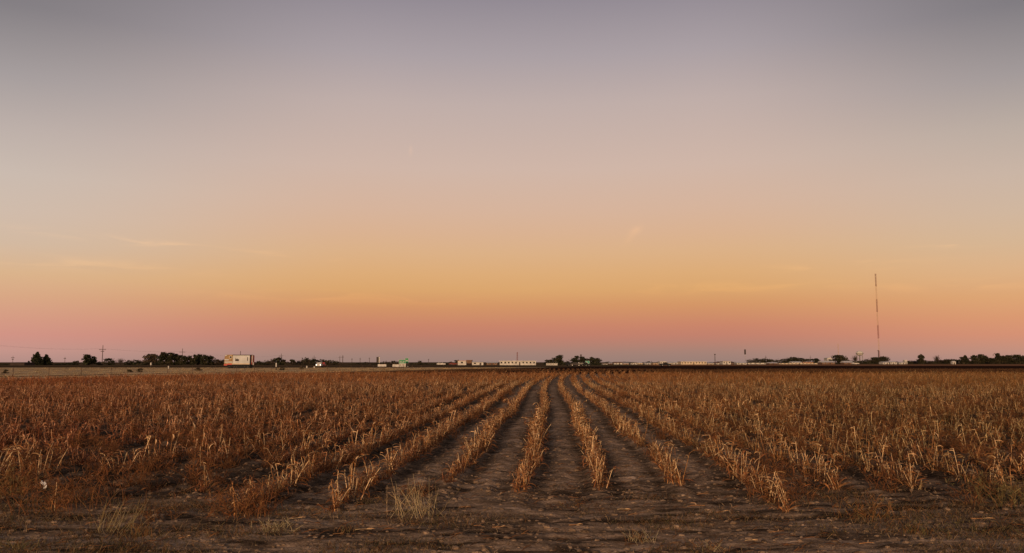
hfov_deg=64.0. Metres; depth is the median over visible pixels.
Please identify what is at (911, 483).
crop plant
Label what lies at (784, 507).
crop plant
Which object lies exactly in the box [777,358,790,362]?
leafy tree
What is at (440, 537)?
soil clods
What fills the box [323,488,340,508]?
crop plant
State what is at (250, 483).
crop plant
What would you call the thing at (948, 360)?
shrub
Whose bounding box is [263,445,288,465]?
crop plant
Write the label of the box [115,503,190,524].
weed bush
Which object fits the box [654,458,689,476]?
crop plant
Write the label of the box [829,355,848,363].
leafy tree
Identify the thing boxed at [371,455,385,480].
crop plant
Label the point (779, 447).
crop plant
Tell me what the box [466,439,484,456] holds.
crop plant
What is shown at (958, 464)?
crop plant
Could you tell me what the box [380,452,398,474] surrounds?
crop plant
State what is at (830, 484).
crop plant
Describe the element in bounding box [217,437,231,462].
crop plant
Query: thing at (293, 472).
crop plant
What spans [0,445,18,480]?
crop plant
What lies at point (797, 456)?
crop plant
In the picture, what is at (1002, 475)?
crop plant
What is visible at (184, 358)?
leafy tree
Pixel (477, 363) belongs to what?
shed
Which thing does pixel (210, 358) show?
leafy tree
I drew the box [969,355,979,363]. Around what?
leafy tree
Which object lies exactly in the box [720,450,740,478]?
crop plant
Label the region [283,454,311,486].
crop plant
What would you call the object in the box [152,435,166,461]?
crop plant
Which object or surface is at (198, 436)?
crop plant
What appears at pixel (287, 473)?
crop plant
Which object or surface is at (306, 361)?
shrub
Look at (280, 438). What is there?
crop plant
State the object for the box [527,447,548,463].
crop plant
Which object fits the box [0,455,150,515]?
weed bush
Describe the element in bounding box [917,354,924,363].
leafy tree
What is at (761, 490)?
crop plant
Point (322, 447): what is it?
crop plant
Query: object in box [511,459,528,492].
crop plant
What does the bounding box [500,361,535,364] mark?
warehouse
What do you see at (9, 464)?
crop plant
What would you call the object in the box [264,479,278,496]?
crop plant
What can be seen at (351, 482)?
crop plant
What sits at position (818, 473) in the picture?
crop plant
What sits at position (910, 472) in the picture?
crop plant
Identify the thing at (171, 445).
crop plant
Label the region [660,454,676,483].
crop plant
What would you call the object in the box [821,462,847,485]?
crop plant
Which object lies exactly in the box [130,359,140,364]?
shrub
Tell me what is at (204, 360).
leafy tree
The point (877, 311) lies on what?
radio mast
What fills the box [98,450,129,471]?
crop plant
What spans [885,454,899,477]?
crop plant
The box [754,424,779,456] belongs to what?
crop plant
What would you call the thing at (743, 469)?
crop plant
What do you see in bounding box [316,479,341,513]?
crop plant
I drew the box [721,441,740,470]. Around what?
crop plant
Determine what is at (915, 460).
crop plant
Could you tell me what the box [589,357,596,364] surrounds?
leafy tree
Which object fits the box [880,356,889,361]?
leafy tree
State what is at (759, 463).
crop plant
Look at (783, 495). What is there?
crop plant
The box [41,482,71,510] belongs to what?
crop plant
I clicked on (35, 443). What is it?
crop plant
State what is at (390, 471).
crop plant
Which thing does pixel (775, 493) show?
crop plant
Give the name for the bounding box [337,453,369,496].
crop plant
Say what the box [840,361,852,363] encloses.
house
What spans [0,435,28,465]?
crop plant
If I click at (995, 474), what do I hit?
crop plant
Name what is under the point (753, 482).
crop plant
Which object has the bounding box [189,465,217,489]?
crop plant
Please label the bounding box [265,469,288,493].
crop plant
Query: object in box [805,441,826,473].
crop plant
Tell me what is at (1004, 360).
leafy tree
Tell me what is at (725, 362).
house
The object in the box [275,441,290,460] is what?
crop plant
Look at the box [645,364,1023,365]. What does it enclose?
stubble field
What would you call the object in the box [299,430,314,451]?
crop plant
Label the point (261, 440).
crop plant
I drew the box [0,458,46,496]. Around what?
weed bush
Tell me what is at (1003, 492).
weed bush
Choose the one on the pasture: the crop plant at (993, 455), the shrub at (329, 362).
the shrub at (329, 362)
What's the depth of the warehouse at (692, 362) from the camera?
566.81 m
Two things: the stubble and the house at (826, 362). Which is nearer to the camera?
the stubble
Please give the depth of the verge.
156.81 m
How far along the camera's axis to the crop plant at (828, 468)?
10.78 m
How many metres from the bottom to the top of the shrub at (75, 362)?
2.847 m
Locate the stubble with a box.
[335,368,1023,372]
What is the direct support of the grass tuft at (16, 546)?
on the ground at (559, 407)
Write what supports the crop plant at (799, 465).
on the ground at (559, 407)
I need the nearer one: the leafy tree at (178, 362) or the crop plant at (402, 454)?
the crop plant at (402, 454)
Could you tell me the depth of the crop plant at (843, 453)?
13.09 m
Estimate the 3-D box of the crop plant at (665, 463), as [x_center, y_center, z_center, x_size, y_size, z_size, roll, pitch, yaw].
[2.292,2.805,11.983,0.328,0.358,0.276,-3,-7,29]
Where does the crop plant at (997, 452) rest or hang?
on the ground at (559, 407)
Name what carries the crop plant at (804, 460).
on the ground at (559, 407)
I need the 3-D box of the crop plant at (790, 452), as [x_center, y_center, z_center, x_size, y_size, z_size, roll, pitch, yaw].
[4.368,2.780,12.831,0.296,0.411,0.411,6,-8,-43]
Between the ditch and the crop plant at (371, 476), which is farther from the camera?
the ditch
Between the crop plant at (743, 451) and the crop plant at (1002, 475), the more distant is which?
the crop plant at (743, 451)
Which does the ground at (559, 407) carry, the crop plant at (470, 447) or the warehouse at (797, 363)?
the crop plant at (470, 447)
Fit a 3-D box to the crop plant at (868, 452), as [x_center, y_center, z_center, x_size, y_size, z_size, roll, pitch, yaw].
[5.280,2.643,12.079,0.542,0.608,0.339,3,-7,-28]
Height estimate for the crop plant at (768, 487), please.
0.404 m
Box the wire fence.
[1,365,412,377]
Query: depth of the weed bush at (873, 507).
8.59 m
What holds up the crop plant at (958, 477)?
on the ground at (559, 407)
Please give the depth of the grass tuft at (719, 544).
7.17 m
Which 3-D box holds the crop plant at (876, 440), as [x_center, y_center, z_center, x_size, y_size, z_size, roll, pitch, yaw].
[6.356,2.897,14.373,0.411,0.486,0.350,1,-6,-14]
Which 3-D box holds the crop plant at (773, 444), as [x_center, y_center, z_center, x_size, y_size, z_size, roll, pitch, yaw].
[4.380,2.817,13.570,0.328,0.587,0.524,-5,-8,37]
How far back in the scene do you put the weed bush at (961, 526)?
8.12 m
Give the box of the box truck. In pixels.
[224,351,253,367]
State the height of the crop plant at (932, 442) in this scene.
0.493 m
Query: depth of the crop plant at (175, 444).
13.64 m
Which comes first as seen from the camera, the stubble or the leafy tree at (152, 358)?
the stubble
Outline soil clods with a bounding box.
[0,416,1023,552]
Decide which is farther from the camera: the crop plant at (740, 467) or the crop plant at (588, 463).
the crop plant at (588, 463)
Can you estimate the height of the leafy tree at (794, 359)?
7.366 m
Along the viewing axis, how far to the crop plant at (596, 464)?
11.00 m
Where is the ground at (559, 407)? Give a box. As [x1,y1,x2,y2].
[0,368,1023,552]
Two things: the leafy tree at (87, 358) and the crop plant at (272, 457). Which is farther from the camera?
the leafy tree at (87, 358)
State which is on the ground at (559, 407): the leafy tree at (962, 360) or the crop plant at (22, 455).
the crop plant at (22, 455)
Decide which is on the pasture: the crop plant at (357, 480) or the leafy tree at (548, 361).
the leafy tree at (548, 361)
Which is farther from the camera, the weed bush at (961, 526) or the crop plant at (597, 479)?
the crop plant at (597, 479)
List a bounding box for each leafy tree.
[81,354,92,364]
[89,356,97,364]
[102,358,116,364]
[140,354,158,364]
[156,352,169,364]
[166,352,175,364]
[175,355,182,364]
[181,355,189,364]
[189,354,198,364]
[199,354,209,364]
[207,355,214,364]
[211,358,222,364]
[542,360,553,364]
[555,355,563,364]
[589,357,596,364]
[593,358,602,364]
[751,358,761,362]
[760,358,770,362]
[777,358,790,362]
[786,357,799,362]
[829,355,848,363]
[868,357,881,363]
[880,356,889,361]
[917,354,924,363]
[958,357,966,363]
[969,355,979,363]
[976,354,985,363]
[986,358,997,363]
[992,353,1002,363]
[1001,355,1009,363]
[1005,355,1014,363]
[1010,354,1023,363]
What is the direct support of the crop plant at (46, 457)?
on the ground at (559, 407)
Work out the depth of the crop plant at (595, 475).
11.15 m
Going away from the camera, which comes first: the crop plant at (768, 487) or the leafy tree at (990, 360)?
the crop plant at (768, 487)
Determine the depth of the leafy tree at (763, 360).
789.88 m
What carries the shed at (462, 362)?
on the pasture
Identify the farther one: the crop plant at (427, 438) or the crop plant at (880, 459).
the crop plant at (427, 438)
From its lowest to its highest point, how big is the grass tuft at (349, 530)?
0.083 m
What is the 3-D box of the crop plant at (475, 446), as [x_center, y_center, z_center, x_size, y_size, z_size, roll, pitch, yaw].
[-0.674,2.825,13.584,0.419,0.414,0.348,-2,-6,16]
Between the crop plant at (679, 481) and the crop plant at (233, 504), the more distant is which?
the crop plant at (679, 481)
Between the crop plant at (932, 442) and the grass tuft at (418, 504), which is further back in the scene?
the crop plant at (932, 442)
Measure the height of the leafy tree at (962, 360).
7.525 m
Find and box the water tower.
[855,351,863,362]
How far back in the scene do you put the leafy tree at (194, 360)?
443.39 m
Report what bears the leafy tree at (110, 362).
on the pasture
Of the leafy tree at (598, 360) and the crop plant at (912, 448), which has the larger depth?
the leafy tree at (598, 360)
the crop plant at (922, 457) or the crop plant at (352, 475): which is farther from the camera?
the crop plant at (922, 457)
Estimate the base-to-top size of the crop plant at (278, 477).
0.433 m
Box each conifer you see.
[31,351,43,364]
[42,354,52,364]
[963,355,969,363]
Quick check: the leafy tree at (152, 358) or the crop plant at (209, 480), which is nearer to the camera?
the crop plant at (209, 480)
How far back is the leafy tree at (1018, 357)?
811.54 m
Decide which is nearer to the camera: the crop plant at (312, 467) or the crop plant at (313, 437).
the crop plant at (312, 467)
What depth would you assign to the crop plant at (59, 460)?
12.16 m
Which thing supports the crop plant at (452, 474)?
on the ground at (559, 407)
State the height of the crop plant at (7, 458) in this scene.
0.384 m
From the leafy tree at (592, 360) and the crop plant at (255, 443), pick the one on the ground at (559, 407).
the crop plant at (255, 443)
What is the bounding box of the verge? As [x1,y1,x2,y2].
[0,367,534,379]
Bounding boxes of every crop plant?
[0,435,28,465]
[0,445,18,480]
[0,449,16,467]
[1,448,18,481]
[9,445,33,478]
[10,443,42,463]
[19,433,44,451]
[29,436,63,471]
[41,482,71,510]
[43,442,67,470]
[45,448,68,470]
[46,452,69,470]
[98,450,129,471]
[113,449,143,469]
[124,436,153,468]
[137,434,162,464]
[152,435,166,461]
[167,428,184,458]
[167,429,181,458]
[189,417,216,449]
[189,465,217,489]
[198,459,216,485]
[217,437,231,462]
[218,481,240,516]
[227,486,250,515]
[233,433,257,458]
[243,478,271,502]
[244,430,262,451]
[249,433,270,449]
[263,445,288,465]
[263,475,284,493]
[264,459,286,491]
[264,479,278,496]
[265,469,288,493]
[269,462,292,490]
[272,422,295,442]
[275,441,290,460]
[279,459,297,486]
[280,463,308,488]
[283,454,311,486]
[284,457,305,482]
[290,451,316,476]
[296,445,323,480]
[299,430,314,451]
[300,428,311,454]
[305,455,322,477]
[308,427,324,448]
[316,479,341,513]
[322,456,358,501]
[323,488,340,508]
[324,453,346,468]
[325,437,347,468]
[331,482,348,505]
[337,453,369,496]
[345,422,371,456]
[347,464,368,496]
[347,474,377,499]
[351,422,377,453]
[354,477,369,490]
[361,461,380,489]
[363,466,380,485]
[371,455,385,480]
[372,426,382,446]
[374,444,398,470]
[376,422,387,445]
[380,448,398,474]
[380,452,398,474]
[383,462,399,478]
[391,441,412,464]
[395,442,408,463]
[408,432,428,454]
[410,430,433,452]
[410,435,419,452]
[422,424,435,445]
[445,466,461,480]
[456,443,475,473]
[463,438,474,461]
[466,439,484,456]
[466,456,477,466]
[472,434,484,457]
[475,427,495,450]
[480,428,496,450]
[510,462,531,491]
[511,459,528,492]
[514,457,528,483]
[520,472,533,485]
[521,417,545,442]
[523,433,541,452]
[523,458,535,478]
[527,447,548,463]
[576,426,587,449]
[579,445,595,468]
[586,435,600,461]
[586,468,610,487]
[591,452,606,479]
[591,455,606,482]
[593,466,619,487]
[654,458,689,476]
[658,441,675,466]
[658,456,676,468]
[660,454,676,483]
[665,456,684,483]
[667,447,698,485]
[710,451,726,467]
[711,438,733,458]
[715,429,742,461]
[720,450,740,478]
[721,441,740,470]
[731,453,761,480]
[731,457,754,476]
[733,445,754,481]
[745,448,772,484]
[745,472,766,492]
[746,458,764,491]
[747,479,783,501]
[751,467,776,497]
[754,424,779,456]
[756,470,785,501]
[758,476,783,502]
[763,480,786,504]
[765,428,785,456]
[765,472,794,503]
[768,437,788,459]
[770,432,786,455]
[773,484,794,506]
[774,497,800,511]
[775,435,789,460]
[778,440,801,464]
[789,441,800,468]
[790,455,810,472]
[792,447,814,468]
[797,448,815,471]
[798,447,812,477]
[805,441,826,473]
[805,454,828,477]
[807,451,826,480]
[811,452,827,480]
[812,457,826,479]
[816,453,842,481]
[821,451,839,483]
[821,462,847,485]
[822,472,851,491]
[837,437,859,459]
[855,434,877,470]
[867,445,888,472]
[867,452,891,475]
[868,449,886,470]
[869,427,884,450]
[880,461,903,480]
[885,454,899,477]
[893,464,925,484]
[895,451,927,486]
[895,459,915,481]
[900,444,935,464]
[901,456,918,488]
[909,451,926,464]
[915,441,937,467]
[924,444,946,470]
[925,428,948,453]
[925,450,944,470]
[944,448,968,480]
[945,462,967,475]
[953,461,978,482]
[966,439,986,464]
[971,447,1003,465]
[972,456,1005,484]
[978,453,1003,485]
[984,460,1010,487]
[986,438,1005,466]
[991,445,1019,471]
[991,464,1009,489]
[993,456,1018,490]
[1006,460,1023,475]
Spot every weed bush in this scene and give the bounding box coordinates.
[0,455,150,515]
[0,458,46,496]
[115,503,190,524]
[170,467,295,521]
[398,482,435,495]
[731,455,825,501]
[778,517,866,538]
[828,489,903,523]
[911,513,1023,538]
[944,469,1023,506]
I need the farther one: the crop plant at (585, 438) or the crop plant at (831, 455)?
the crop plant at (585, 438)
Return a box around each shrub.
[69,361,80,364]
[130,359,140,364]
[272,357,285,364]
[293,361,316,364]
[301,357,309,364]
[307,358,321,364]
[325,360,338,364]
[861,359,873,363]
[933,359,944,363]
[944,359,953,363]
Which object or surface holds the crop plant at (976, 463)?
on the ground at (559, 407)
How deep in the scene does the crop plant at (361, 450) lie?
13.93 m
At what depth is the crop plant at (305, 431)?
14.19 m
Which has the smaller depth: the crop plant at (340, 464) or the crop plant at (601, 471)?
the crop plant at (601, 471)
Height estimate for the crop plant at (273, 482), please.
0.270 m
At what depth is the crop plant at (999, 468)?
10.24 m
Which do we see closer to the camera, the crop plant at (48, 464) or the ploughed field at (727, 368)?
the crop plant at (48, 464)
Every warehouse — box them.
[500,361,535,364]
[677,361,706,363]
[778,363,817,363]
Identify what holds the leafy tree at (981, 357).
on the pasture
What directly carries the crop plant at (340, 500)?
on the ground at (559, 407)
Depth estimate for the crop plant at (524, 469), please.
10.88 m
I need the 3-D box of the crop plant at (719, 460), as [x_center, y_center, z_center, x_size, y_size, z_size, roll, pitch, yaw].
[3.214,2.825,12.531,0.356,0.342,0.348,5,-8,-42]
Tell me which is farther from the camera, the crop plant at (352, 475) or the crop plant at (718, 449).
the crop plant at (718, 449)
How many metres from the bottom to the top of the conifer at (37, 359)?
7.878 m
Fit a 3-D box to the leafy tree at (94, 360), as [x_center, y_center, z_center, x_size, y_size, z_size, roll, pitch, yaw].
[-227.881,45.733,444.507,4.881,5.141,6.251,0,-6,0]
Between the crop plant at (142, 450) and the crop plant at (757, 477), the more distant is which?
the crop plant at (142, 450)
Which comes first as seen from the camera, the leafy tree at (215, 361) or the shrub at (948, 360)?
the leafy tree at (215, 361)
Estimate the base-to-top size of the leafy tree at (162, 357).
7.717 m
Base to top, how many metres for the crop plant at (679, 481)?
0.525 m
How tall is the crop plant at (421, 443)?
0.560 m
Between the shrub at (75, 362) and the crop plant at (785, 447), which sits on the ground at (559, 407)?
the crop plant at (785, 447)
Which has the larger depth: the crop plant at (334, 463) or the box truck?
the box truck
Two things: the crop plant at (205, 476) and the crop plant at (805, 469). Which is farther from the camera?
the crop plant at (805, 469)
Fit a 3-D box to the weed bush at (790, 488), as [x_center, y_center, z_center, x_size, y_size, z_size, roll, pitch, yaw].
[3.187,2.440,9.931,1.157,0.501,1.285,3,-7,-26]
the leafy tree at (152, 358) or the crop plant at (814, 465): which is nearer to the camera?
the crop plant at (814, 465)
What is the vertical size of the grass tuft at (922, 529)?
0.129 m
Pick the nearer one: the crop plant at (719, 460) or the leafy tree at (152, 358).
the crop plant at (719, 460)
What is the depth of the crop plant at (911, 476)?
10.64 m
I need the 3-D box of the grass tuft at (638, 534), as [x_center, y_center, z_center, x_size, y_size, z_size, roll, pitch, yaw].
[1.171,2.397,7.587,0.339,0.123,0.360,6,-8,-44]
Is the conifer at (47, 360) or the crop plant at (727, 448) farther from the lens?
the conifer at (47, 360)
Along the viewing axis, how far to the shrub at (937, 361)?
841.73 m
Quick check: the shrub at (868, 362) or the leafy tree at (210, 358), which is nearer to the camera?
the leafy tree at (210, 358)
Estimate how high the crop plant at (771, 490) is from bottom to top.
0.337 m
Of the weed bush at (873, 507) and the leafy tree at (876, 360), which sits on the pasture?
the leafy tree at (876, 360)
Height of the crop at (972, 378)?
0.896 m
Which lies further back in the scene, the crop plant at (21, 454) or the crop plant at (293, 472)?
the crop plant at (21, 454)
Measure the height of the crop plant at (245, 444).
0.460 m
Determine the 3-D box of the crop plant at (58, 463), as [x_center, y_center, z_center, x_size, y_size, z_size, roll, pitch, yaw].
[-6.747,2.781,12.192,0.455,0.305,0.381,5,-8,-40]
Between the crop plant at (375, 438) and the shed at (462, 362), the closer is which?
the crop plant at (375, 438)
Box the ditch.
[0,369,385,376]
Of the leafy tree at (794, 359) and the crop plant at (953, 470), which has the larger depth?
the leafy tree at (794, 359)
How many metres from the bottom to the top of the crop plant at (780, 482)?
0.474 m
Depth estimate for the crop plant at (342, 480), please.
9.48 m
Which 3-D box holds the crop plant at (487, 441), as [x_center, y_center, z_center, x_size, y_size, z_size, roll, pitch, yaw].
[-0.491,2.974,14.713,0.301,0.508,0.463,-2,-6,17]
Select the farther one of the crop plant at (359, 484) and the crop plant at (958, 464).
the crop plant at (958, 464)
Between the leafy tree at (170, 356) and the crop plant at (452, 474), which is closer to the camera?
the crop plant at (452, 474)
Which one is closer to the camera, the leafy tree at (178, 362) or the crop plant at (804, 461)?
the crop plant at (804, 461)
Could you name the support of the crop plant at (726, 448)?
on the ground at (559, 407)
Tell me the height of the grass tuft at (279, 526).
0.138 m
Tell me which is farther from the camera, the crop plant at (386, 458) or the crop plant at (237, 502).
the crop plant at (386, 458)
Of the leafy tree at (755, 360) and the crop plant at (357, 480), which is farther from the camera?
the leafy tree at (755, 360)
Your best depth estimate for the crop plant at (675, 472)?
10.74 m
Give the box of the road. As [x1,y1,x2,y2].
[51,365,994,366]
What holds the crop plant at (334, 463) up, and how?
on the ground at (559, 407)
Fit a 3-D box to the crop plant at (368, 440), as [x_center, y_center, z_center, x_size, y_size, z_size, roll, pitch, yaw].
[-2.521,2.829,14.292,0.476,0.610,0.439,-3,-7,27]
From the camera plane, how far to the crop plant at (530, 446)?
14.23 m
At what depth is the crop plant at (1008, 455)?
11.87 m
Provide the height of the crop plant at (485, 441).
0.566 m
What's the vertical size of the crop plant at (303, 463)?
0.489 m
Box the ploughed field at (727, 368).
[310,366,1023,373]
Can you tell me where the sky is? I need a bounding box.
[0,0,1023,361]
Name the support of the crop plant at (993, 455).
on the ground at (559, 407)
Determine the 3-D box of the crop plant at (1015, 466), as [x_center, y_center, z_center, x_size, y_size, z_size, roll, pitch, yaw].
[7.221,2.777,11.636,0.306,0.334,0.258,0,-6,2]
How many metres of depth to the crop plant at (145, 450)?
12.59 m
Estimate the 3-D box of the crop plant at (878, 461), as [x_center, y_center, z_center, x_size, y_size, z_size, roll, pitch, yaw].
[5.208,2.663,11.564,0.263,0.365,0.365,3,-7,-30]
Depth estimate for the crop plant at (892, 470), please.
11.07 m
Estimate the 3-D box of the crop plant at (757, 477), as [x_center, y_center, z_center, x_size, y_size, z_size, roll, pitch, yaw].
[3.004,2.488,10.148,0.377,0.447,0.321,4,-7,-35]
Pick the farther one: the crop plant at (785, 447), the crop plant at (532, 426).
the crop plant at (532, 426)
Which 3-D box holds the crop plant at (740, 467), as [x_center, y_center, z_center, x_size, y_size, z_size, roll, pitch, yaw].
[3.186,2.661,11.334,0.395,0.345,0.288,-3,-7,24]
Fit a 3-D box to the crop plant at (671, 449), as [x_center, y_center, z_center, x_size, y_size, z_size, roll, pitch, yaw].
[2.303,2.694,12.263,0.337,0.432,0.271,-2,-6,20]
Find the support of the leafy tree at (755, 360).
on the pasture
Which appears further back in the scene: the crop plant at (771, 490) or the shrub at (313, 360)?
the shrub at (313, 360)
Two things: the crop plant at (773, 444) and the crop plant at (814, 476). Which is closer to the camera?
the crop plant at (814, 476)
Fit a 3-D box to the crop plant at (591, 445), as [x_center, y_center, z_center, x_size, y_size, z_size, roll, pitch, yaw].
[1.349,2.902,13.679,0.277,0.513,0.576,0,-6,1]
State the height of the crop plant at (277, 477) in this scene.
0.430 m
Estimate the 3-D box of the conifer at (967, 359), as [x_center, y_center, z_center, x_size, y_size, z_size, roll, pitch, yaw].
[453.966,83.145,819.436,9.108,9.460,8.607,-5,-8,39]
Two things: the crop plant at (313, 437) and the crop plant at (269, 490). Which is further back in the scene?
the crop plant at (313, 437)
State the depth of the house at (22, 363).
407.76 m
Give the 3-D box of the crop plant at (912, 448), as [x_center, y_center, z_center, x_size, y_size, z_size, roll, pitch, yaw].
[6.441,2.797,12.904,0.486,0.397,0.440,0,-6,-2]
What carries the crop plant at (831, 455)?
on the ground at (559, 407)
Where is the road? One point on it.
(572, 366)
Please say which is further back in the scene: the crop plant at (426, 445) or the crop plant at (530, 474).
the crop plant at (426, 445)
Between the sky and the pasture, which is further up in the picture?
the sky
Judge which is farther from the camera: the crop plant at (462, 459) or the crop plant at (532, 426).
the crop plant at (532, 426)
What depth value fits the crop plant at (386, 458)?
11.81 m
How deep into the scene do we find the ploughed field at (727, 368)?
207.09 m
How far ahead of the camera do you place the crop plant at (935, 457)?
12.01 m
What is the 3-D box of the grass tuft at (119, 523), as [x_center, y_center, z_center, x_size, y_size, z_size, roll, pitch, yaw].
[-3.826,2.331,8.020,0.511,0.352,0.566,4,-7,-32]
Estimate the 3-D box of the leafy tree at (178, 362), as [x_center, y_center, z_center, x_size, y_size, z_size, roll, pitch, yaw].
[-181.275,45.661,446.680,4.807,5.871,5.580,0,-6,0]
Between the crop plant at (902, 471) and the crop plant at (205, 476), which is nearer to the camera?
the crop plant at (205, 476)
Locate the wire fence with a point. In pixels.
(111, 368)
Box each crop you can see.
[0,370,1023,388]
[0,378,1023,420]
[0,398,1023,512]
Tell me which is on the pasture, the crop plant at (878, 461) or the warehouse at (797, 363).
the warehouse at (797, 363)
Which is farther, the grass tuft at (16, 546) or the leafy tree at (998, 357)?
the leafy tree at (998, 357)
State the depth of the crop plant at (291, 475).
10.51 m
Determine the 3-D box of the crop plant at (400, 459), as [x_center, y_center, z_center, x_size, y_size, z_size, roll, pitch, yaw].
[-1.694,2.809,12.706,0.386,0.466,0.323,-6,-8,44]
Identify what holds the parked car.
on the pasture
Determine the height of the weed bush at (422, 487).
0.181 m
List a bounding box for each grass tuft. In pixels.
[0,536,44,550]
[95,497,150,533]
[251,517,304,533]
[334,525,357,532]
[389,476,460,522]
[622,528,659,545]
[690,540,730,552]
[901,522,931,534]
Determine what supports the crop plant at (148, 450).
on the ground at (559, 407)
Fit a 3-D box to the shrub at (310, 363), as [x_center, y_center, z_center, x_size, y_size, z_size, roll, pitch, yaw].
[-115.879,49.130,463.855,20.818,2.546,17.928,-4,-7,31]
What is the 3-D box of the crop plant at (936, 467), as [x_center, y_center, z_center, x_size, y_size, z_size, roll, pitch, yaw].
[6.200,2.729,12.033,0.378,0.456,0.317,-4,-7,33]
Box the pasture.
[0,362,913,367]
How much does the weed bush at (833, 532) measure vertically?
0.110 m
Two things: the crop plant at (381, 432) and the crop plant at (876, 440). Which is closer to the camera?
the crop plant at (876, 440)
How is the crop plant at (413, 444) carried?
on the ground at (559, 407)
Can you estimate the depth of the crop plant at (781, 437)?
13.66 m
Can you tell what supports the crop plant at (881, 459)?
on the ground at (559, 407)
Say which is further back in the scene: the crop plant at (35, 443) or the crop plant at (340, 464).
the crop plant at (35, 443)
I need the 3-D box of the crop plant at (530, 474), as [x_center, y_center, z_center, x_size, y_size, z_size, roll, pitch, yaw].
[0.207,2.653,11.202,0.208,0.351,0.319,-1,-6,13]
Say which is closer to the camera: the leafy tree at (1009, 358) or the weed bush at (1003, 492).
the weed bush at (1003, 492)
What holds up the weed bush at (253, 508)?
on the ground at (559, 407)
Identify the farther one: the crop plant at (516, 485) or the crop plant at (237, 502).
the crop plant at (516, 485)
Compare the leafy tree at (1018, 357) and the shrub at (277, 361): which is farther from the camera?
the leafy tree at (1018, 357)
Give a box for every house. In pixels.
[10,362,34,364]
[486,362,497,364]
[720,361,730,363]
[818,361,834,363]
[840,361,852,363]
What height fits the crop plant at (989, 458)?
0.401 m
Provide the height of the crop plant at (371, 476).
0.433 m
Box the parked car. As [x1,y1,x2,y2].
[316,362,322,366]
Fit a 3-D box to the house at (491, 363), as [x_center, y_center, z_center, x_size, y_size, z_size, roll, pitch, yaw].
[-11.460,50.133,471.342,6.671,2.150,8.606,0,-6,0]
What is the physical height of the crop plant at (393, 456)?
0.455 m
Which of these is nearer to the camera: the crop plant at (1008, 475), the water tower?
the crop plant at (1008, 475)
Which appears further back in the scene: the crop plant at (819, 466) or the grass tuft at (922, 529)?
the crop plant at (819, 466)
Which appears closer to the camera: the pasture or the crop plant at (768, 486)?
the crop plant at (768, 486)
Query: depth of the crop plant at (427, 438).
15.20 m
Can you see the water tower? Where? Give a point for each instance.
(859, 353)
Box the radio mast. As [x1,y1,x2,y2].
[875,274,879,356]
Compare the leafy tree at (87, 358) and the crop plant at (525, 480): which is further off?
the leafy tree at (87, 358)
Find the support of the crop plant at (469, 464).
on the ground at (559, 407)
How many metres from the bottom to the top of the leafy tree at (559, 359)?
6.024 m
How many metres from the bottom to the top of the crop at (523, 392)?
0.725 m
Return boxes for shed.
[458,361,466,364]
[472,362,483,364]
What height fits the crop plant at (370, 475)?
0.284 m

